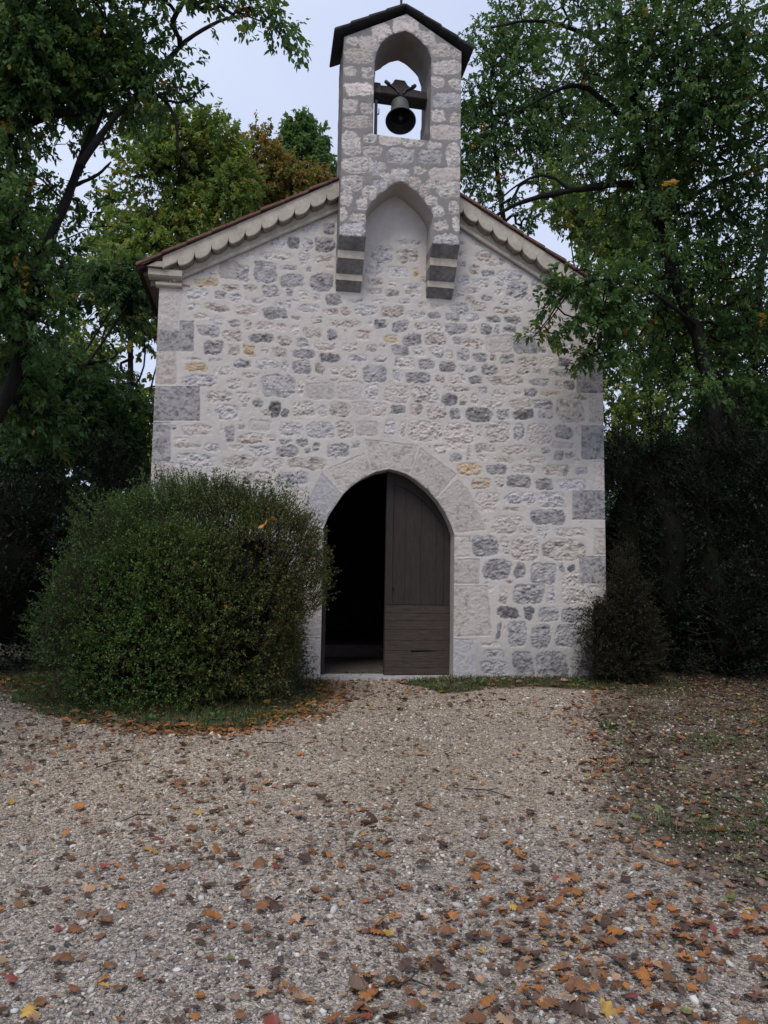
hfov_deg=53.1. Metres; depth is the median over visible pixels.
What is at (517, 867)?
fallen leaf
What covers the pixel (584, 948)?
fallen leaf
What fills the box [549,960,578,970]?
fallen leaf
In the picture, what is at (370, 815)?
fallen leaf
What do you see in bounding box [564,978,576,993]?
fallen leaf
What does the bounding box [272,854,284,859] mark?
fallen leaf
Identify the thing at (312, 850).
fallen leaf
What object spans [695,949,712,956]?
fallen leaf
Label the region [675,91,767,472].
oak tree
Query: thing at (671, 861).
fallen leaf
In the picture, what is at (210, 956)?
fallen leaf
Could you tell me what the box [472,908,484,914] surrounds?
fallen leaf
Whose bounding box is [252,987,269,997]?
fallen leaf
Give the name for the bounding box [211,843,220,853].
fallen leaf
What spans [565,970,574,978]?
fallen leaf
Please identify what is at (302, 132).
oak tree
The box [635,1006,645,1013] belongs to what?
fallen leaf
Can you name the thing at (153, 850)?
fallen leaf
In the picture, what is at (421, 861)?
fallen leaf
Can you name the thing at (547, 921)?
fallen leaf
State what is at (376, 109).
bell lever
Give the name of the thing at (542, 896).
fallen leaf
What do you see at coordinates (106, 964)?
fallen leaf
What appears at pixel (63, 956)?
fallen leaf
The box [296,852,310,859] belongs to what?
fallen leaf
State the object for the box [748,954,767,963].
fallen leaf
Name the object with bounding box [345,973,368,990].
fallen leaf
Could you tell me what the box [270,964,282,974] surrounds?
fallen leaf
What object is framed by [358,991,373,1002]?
fallen leaf
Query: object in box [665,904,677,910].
fallen leaf
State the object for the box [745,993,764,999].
fallen leaf
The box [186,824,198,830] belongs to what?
fallen leaf
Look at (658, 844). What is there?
fallen leaf
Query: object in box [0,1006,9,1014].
fallen leaf
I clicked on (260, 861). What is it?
fallen leaf
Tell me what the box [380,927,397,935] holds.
fallen leaf
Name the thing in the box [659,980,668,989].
fallen leaf
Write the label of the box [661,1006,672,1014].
fallen leaf
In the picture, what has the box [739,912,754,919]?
fallen leaf
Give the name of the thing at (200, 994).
fallen leaf
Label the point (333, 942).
fallen leaf
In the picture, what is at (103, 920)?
fallen leaf
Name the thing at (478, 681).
weed
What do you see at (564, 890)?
fallen leaf
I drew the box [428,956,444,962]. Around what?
fallen leaf
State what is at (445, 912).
fallen leaf
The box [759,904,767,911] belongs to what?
fallen leaf
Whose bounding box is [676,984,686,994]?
fallen leaf
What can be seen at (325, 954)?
fallen leaf
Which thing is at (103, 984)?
fallen leaf
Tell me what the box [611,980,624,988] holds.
fallen leaf
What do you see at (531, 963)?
fallen leaf
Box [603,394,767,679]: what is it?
evergreen shrub
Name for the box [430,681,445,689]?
weed
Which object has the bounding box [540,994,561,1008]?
fallen leaf
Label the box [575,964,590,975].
fallen leaf
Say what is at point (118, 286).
oak tree
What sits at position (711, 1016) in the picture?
fallen leaf
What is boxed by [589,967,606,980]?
fallen leaf
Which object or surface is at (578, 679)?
weed
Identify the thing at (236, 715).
grass
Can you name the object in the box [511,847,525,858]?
fallen leaf
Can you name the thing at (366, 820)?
fallen leaf
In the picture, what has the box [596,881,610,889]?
fallen leaf
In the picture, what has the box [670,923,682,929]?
fallen leaf
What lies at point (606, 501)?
wood
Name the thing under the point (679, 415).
oak tree
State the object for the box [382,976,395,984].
fallen leaf
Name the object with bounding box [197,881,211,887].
fallen leaf
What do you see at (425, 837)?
fallen leaf
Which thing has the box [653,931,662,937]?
fallen leaf
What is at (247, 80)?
sky
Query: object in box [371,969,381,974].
fallen leaf
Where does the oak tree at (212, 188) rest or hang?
on the ground at (164, 1007)
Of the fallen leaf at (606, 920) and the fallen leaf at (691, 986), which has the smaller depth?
the fallen leaf at (691, 986)
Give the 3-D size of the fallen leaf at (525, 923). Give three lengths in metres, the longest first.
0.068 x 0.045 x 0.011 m
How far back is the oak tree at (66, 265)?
24.23 m
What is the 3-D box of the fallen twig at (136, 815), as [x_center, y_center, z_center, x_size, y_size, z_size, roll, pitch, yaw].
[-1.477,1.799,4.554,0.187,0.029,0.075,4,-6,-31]
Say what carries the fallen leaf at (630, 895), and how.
on the ground at (164, 1007)
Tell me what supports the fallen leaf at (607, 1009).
on the ground at (164, 1007)
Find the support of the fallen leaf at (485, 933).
on the ground at (164, 1007)
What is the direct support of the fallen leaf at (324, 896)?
on the ground at (164, 1007)
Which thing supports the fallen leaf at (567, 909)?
on the ground at (164, 1007)
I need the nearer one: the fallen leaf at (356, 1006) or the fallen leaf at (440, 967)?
the fallen leaf at (356, 1006)
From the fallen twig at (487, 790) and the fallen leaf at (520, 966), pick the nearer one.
the fallen leaf at (520, 966)
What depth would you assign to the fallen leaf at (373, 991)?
2.79 m
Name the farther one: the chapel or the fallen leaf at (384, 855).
the chapel
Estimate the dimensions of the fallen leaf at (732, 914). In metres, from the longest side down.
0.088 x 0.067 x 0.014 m
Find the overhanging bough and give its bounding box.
[511,248,656,380]
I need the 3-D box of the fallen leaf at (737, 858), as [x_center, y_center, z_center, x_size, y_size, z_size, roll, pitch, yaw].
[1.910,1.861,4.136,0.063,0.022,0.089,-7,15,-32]
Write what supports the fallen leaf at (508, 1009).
on the ground at (164, 1007)
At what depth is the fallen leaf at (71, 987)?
2.77 m
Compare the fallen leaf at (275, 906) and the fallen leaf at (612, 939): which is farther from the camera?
the fallen leaf at (275, 906)
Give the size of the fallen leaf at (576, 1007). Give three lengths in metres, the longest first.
0.116 x 0.078 x 0.018 m
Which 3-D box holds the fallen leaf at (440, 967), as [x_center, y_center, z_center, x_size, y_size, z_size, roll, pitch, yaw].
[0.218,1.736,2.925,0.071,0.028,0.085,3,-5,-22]
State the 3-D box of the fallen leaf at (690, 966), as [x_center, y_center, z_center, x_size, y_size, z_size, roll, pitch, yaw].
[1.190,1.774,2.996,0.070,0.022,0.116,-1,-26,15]
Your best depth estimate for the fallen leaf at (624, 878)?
3.78 m
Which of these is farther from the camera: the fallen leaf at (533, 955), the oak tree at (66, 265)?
the oak tree at (66, 265)
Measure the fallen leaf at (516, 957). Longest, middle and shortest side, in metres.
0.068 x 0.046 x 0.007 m
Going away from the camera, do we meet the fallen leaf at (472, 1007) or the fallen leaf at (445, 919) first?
the fallen leaf at (472, 1007)
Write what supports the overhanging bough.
attached to the oak tree at (685, 110)
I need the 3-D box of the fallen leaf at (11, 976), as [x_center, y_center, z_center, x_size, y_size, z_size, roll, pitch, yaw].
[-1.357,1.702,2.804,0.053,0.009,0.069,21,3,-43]
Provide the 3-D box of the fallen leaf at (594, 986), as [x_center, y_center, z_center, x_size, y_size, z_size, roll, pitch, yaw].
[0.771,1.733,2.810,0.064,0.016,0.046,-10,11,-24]
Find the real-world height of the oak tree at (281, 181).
15.393 m
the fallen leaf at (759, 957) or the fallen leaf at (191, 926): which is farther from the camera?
the fallen leaf at (191, 926)
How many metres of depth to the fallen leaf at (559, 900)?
3.52 m
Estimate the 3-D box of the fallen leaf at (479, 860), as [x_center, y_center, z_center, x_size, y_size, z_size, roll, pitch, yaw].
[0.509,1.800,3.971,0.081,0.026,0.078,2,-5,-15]
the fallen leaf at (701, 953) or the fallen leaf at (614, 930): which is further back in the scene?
the fallen leaf at (614, 930)
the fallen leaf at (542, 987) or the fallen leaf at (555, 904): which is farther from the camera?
the fallen leaf at (555, 904)
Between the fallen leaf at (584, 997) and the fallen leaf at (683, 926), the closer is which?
the fallen leaf at (584, 997)
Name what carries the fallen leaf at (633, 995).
on the ground at (164, 1007)
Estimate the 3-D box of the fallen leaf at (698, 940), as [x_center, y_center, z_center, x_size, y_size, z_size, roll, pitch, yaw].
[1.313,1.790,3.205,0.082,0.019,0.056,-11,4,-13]
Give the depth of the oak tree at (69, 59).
10.10 m
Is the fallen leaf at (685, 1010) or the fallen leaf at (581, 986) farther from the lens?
the fallen leaf at (581, 986)
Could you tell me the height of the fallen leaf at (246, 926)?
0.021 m
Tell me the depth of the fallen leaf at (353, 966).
2.95 m
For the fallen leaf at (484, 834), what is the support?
on the ground at (164, 1007)
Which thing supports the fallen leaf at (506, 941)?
on the ground at (164, 1007)
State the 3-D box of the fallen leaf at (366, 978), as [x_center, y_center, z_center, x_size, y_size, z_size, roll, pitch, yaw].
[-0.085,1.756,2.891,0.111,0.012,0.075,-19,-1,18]
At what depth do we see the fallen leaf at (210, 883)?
3.66 m
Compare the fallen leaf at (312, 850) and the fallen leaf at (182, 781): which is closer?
the fallen leaf at (312, 850)
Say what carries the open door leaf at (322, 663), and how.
in the chapel
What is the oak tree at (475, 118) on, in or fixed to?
on the ground at (164, 1007)
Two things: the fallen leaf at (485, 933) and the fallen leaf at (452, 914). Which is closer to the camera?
the fallen leaf at (485, 933)
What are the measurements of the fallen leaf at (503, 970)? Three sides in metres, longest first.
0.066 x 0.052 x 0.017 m
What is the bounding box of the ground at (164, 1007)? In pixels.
[0,607,767,1023]
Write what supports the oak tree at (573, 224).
on the ground at (164, 1007)
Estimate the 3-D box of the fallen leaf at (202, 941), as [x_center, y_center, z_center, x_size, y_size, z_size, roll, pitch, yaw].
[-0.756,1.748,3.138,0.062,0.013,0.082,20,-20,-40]
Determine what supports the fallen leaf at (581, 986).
on the ground at (164, 1007)
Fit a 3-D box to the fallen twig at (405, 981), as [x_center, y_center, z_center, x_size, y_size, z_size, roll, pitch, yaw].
[0.120,1.740,2.848,0.142,0.028,0.082,6,-7,-44]
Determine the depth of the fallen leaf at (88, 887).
3.62 m
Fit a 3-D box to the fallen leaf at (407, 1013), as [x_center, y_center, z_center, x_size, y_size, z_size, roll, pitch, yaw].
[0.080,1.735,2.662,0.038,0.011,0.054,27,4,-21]
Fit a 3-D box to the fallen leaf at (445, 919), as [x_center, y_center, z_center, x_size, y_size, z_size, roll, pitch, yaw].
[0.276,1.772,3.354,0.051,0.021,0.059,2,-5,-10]
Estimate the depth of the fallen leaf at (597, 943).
3.16 m
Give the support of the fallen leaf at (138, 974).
on the ground at (164, 1007)
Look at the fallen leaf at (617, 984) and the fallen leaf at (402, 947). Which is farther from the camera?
the fallen leaf at (402, 947)
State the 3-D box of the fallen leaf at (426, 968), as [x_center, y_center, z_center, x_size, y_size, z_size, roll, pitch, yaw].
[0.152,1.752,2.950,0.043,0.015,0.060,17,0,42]
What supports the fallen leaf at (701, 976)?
on the ground at (164, 1007)
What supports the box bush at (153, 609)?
on the ground at (164, 1007)
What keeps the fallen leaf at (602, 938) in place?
on the ground at (164, 1007)
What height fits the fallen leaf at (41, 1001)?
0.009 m
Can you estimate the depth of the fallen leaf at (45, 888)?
3.58 m
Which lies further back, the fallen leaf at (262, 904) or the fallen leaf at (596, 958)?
the fallen leaf at (262, 904)
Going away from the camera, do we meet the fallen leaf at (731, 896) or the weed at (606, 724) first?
the fallen leaf at (731, 896)
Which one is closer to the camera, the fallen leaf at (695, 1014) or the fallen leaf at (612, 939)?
the fallen leaf at (695, 1014)
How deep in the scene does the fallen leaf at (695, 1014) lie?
2.70 m
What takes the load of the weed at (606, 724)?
on the ground at (164, 1007)
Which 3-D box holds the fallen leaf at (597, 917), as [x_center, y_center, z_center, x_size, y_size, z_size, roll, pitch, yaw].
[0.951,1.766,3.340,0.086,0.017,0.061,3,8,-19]
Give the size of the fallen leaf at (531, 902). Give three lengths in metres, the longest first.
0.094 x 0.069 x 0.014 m
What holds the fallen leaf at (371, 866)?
on the ground at (164, 1007)
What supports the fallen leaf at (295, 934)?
on the ground at (164, 1007)
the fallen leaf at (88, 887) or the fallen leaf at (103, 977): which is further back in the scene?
the fallen leaf at (88, 887)
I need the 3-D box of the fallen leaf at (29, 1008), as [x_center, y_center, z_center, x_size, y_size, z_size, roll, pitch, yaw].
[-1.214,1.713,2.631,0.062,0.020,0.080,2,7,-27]
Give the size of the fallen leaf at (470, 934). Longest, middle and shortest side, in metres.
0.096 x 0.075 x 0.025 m
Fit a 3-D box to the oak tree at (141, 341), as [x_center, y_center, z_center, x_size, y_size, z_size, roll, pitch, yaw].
[-6.567,-1.994,18.341,3.340,9.445,2.069,2,-5,-9]
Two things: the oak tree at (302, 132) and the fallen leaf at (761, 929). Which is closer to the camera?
the fallen leaf at (761, 929)
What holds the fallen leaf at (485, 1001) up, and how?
on the ground at (164, 1007)
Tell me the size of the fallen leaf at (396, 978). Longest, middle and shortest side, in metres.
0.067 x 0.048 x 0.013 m
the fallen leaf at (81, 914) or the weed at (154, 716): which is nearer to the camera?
the fallen leaf at (81, 914)
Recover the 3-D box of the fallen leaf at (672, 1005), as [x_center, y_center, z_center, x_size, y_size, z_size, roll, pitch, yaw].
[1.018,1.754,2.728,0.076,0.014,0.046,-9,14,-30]
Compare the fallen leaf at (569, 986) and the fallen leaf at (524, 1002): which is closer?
the fallen leaf at (524, 1002)
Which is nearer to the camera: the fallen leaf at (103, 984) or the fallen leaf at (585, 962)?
the fallen leaf at (103, 984)
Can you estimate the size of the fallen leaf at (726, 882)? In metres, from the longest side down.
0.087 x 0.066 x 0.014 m
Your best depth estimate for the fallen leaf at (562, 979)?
2.90 m
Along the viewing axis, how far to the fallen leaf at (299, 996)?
2.76 m
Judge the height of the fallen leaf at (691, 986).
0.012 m
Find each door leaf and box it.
[320,521,327,673]
[383,472,450,674]
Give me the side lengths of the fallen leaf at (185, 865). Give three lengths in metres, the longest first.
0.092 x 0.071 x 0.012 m
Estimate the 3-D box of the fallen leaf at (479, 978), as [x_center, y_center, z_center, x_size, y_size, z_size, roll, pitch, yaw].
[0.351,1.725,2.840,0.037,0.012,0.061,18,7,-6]
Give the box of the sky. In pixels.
[1,0,767,548]
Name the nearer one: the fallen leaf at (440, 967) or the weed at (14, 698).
the fallen leaf at (440, 967)
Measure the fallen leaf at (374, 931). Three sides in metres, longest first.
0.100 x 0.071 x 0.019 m
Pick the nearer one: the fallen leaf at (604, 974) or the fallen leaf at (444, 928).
the fallen leaf at (604, 974)
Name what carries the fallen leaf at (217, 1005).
on the ground at (164, 1007)
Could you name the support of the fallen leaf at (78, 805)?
on the ground at (164, 1007)
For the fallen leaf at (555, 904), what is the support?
on the ground at (164, 1007)
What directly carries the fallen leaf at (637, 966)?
on the ground at (164, 1007)
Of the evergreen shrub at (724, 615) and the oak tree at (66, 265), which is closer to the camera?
the evergreen shrub at (724, 615)
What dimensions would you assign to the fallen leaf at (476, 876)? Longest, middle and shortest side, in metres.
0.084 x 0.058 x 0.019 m
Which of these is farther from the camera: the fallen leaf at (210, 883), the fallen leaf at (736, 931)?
the fallen leaf at (210, 883)
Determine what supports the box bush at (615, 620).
on the ground at (164, 1007)
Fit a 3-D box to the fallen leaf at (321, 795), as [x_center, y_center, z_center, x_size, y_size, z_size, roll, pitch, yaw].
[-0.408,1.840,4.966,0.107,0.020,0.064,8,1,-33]
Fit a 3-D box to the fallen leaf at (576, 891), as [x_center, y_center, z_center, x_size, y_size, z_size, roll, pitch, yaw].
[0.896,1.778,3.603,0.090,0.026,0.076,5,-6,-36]
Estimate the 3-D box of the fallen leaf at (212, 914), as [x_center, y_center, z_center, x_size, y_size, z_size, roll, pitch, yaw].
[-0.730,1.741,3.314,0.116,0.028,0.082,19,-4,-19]
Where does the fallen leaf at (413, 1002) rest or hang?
on the ground at (164, 1007)
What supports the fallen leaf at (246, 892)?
on the ground at (164, 1007)
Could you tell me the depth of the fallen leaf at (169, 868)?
3.87 m
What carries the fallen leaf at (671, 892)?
on the ground at (164, 1007)
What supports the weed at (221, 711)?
on the ground at (164, 1007)
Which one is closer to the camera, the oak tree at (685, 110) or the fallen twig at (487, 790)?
the fallen twig at (487, 790)
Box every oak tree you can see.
[0,0,313,471]
[0,169,152,507]
[0,242,157,628]
[39,236,157,482]
[74,94,268,262]
[230,109,336,215]
[273,105,336,181]
[457,0,676,275]
[476,0,767,672]
[528,147,704,382]
[603,256,744,455]
[604,409,709,510]
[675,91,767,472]
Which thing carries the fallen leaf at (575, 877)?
on the ground at (164, 1007)
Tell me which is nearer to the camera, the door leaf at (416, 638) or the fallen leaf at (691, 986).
the fallen leaf at (691, 986)
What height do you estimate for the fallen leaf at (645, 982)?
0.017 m
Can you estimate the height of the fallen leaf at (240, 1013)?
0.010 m
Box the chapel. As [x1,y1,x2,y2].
[136,0,608,680]
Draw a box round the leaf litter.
[0,670,767,1023]
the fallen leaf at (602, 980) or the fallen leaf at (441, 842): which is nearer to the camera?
the fallen leaf at (602, 980)
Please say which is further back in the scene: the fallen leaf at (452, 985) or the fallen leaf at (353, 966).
the fallen leaf at (353, 966)
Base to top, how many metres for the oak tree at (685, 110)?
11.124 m
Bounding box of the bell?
[374,79,426,134]
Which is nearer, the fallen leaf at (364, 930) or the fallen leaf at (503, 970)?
the fallen leaf at (503, 970)
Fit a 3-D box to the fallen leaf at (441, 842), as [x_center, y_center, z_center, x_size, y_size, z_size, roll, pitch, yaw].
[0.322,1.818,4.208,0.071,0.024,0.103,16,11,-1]
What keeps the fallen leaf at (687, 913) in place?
on the ground at (164, 1007)
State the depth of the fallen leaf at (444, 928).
3.22 m
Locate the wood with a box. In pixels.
[10,415,687,575]
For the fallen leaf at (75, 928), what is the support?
on the ground at (164, 1007)
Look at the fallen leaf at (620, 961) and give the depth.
3.02 m
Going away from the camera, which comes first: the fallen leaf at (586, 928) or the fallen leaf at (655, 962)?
the fallen leaf at (655, 962)
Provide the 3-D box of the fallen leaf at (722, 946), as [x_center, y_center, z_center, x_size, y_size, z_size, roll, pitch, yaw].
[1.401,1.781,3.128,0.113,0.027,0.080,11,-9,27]
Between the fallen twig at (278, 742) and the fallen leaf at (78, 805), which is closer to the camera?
the fallen leaf at (78, 805)
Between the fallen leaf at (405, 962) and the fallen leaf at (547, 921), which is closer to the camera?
the fallen leaf at (405, 962)
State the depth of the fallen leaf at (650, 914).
3.42 m
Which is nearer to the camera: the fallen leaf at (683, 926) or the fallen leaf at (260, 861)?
the fallen leaf at (683, 926)
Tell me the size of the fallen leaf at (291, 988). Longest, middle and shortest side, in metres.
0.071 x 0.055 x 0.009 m
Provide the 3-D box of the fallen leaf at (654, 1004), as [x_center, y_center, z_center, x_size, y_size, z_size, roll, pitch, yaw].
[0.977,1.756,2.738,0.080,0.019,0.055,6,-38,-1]
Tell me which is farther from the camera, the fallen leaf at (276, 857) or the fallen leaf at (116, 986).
the fallen leaf at (276, 857)
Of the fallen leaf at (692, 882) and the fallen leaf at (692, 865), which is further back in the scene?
the fallen leaf at (692, 865)
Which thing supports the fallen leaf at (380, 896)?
on the ground at (164, 1007)
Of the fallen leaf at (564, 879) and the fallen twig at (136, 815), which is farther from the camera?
the fallen twig at (136, 815)
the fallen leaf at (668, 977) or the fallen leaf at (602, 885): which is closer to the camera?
the fallen leaf at (668, 977)
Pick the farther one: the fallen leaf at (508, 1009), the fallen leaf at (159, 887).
the fallen leaf at (159, 887)
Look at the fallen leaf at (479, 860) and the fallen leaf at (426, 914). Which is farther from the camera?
the fallen leaf at (479, 860)
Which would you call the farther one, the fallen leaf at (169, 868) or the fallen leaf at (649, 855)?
the fallen leaf at (649, 855)
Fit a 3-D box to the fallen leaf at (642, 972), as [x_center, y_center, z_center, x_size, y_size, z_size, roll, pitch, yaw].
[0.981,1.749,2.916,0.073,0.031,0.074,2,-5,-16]
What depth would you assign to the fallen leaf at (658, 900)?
3.55 m
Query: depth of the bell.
10.40 m
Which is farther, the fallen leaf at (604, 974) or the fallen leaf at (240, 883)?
the fallen leaf at (240, 883)
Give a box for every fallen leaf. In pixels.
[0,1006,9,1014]
[5,972,17,983]
[20,1002,38,1017]
[33,997,46,1006]
[39,885,51,891]
[47,951,73,961]
[53,972,66,978]
[67,924,83,933]
[67,984,81,991]
[74,802,85,810]
[75,909,89,919]
[82,882,95,891]
[96,914,112,922]
[96,974,109,981]
[98,982,108,987]
[101,961,117,968]
[111,984,125,988]
[117,902,128,907]
[132,966,143,978]
[147,848,158,853]
[149,882,166,893]
[165,865,174,872]
[174,778,187,784]
[175,862,189,870]
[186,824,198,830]
[186,922,196,930]
[193,938,206,943]
[195,989,205,997]
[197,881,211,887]
[199,924,212,930]
[202,909,224,918]
[205,954,214,960]
[206,882,216,886]
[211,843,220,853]
[212,1002,228,1009]
[233,880,249,886]
[235,1008,246,1018]
[237,889,251,896]
[238,959,250,966]
[240,922,251,932]
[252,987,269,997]
[253,856,267,868]
[254,899,270,910]
[269,901,283,911]
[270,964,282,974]
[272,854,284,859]
[287,932,299,938]
[288,985,298,993]
[291,990,310,1000]
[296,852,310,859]
[306,846,318,853]
[314,793,326,797]
[318,952,328,956]
[320,894,330,899]
[324,887,335,893]
[328,940,338,944]
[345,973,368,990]
[349,963,357,972]
[351,1005,373,1012]
[352,1000,365,1010]
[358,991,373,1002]
[360,928,370,932]
[360,972,373,981]
[361,819,375,822]
[362,987,378,995]
[364,811,377,821]
[366,864,375,868]
[371,928,385,934]
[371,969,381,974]
[373,850,392,856]
[373,893,385,898]
[373,917,386,926]
[374,916,385,926]
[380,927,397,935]
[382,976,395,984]
[388,974,398,982]
[392,941,407,951]
[397,956,412,972]
[399,882,412,885]
[403,985,417,993]
[404,1008,411,1018]
[406,997,420,1008]
[415,858,430,864]
[418,834,432,840]
[419,965,428,970]
[421,910,428,918]
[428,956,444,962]
[429,961,447,974]
[431,990,440,999]
[437,923,452,932]
[438,839,447,849]
[440,910,449,917]
[441,913,450,921]
[442,981,460,989]
[446,910,459,919]
[464,929,482,941]
[466,1000,479,1010]
[471,872,480,880]
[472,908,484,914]
[474,832,491,837]
[475,972,483,983]
[476,858,489,863]
[479,928,494,936]
[480,863,489,868]
[480,994,497,1008]
[497,933,511,943]
[497,965,510,974]
[501,939,512,945]
[504,1004,512,1013]
[510,955,521,959]
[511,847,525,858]
[511,864,521,870]
[514,959,528,973]
[519,998,533,1005]
[521,921,533,926]
[524,899,536,906]
[528,953,543,961]
[528,961,536,966]
[529,863,540,871]
[531,984,545,989]
[534,894,548,899]
[539,918,552,924]
[540,973,550,976]
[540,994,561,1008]
[545,902,558,910]
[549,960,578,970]
[552,893,564,903]
[556,877,569,883]
[558,974,569,982]
[559,887,570,894]
[560,995,575,1001]
[561,997,587,1015]
[563,907,572,911]
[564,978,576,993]
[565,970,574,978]
[566,873,580,882]
[567,888,585,895]
[571,977,589,992]
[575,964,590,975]
[576,995,588,1000]
[578,958,592,964]
[579,944,591,949]
[580,924,592,931]
[588,981,600,991]
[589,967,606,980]
[590,941,600,946]
[593,915,607,920]
[594,817,603,825]
[594,956,606,961]
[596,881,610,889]
[597,934,609,943]
[597,965,619,982]
[597,976,606,983]
[599,916,612,926]
[600,998,618,1019]
[604,935,617,945]
[606,924,625,935]
[608,955,629,968]
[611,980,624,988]
[620,875,631,881]
[622,992,637,997]
[625,893,635,898]
[633,963,652,979]
[634,963,640,969]
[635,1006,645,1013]
[640,978,651,986]
[642,852,654,857]
[644,899,657,912]
[645,912,656,916]
[647,1000,664,1006]
[649,897,664,903]
[650,958,663,968]
[653,840,664,846]
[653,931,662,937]
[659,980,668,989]
[661,962,673,973]
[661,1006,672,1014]
[663,973,682,983]
[664,1002,679,1009]
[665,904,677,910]
[667,858,679,864]
[667,890,678,897]
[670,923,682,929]
[675,922,693,931]
[676,950,694,960]
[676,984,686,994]
[677,932,692,939]
[680,911,691,916]
[680,1007,692,1014]
[683,964,696,969]
[684,935,696,943]
[685,982,699,990]
[686,863,698,868]
[687,1010,698,1018]
[689,879,704,884]
[690,936,703,944]
[691,918,712,925]
[692,970,709,981]
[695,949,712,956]
[703,1011,720,1019]
[714,941,736,954]
[719,892,737,901]
[722,880,735,886]
[724,910,737,917]
[727,927,742,938]
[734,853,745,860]
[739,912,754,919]
[743,881,756,886]
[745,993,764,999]
[747,922,765,933]
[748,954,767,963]
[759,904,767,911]
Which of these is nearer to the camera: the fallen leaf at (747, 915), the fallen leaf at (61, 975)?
the fallen leaf at (61, 975)
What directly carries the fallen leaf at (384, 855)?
on the ground at (164, 1007)
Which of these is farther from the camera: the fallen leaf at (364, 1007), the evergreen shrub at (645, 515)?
the evergreen shrub at (645, 515)
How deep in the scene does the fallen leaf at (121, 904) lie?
3.45 m
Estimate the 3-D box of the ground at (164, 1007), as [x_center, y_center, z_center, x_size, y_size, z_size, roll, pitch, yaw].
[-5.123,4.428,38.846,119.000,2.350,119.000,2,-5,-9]
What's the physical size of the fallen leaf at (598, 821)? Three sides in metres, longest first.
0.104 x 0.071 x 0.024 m
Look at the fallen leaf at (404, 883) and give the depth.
3.68 m
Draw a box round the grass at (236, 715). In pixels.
[0,672,767,862]
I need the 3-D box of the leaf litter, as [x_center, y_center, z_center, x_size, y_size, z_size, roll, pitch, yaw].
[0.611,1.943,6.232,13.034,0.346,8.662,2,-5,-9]
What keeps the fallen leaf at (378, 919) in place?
on the ground at (164, 1007)
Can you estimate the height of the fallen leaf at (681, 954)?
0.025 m
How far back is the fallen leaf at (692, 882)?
3.80 m
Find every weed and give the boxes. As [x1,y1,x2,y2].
[1,694,22,702]
[144,713,163,721]
[210,709,231,718]
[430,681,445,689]
[473,678,485,685]
[568,676,585,683]
[598,719,617,728]
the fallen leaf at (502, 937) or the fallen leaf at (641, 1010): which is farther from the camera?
the fallen leaf at (502, 937)
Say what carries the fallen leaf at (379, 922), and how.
on the ground at (164, 1007)
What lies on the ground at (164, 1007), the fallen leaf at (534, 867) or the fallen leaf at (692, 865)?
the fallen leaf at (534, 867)
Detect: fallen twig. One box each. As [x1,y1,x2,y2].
[96,756,130,767]
[120,811,151,821]
[262,740,294,746]
[395,967,427,987]
[464,788,513,797]
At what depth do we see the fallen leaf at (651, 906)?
3.52 m
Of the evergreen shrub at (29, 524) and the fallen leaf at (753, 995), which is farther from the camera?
the evergreen shrub at (29, 524)
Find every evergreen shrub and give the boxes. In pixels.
[0,406,150,676]
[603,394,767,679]
[656,377,767,686]
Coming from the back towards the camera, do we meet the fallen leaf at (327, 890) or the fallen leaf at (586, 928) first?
the fallen leaf at (327, 890)
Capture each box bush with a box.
[11,455,342,715]
[569,537,672,686]
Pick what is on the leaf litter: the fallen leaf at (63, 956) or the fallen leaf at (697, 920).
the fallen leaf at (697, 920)
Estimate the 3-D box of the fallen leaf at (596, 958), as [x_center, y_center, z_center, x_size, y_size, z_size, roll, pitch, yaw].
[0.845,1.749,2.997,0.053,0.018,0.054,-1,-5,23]
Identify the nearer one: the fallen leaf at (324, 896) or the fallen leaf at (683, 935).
the fallen leaf at (683, 935)
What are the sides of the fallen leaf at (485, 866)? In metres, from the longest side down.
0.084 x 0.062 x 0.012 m
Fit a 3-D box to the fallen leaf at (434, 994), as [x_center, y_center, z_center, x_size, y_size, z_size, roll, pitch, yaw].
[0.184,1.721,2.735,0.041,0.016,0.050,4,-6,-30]
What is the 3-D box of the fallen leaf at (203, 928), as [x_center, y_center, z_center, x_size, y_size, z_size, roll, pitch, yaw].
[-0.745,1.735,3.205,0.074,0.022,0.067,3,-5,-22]
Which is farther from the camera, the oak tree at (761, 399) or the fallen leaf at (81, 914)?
the oak tree at (761, 399)
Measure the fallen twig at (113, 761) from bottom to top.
0.032 m
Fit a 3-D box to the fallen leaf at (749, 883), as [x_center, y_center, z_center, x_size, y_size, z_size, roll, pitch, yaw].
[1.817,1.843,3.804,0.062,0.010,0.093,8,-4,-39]
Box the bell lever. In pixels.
[374,99,378,134]
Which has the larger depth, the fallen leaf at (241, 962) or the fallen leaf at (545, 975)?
the fallen leaf at (241, 962)
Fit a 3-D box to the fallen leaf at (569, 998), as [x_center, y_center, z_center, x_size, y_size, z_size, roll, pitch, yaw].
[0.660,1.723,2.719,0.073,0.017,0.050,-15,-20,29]
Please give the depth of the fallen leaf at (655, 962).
2.99 m

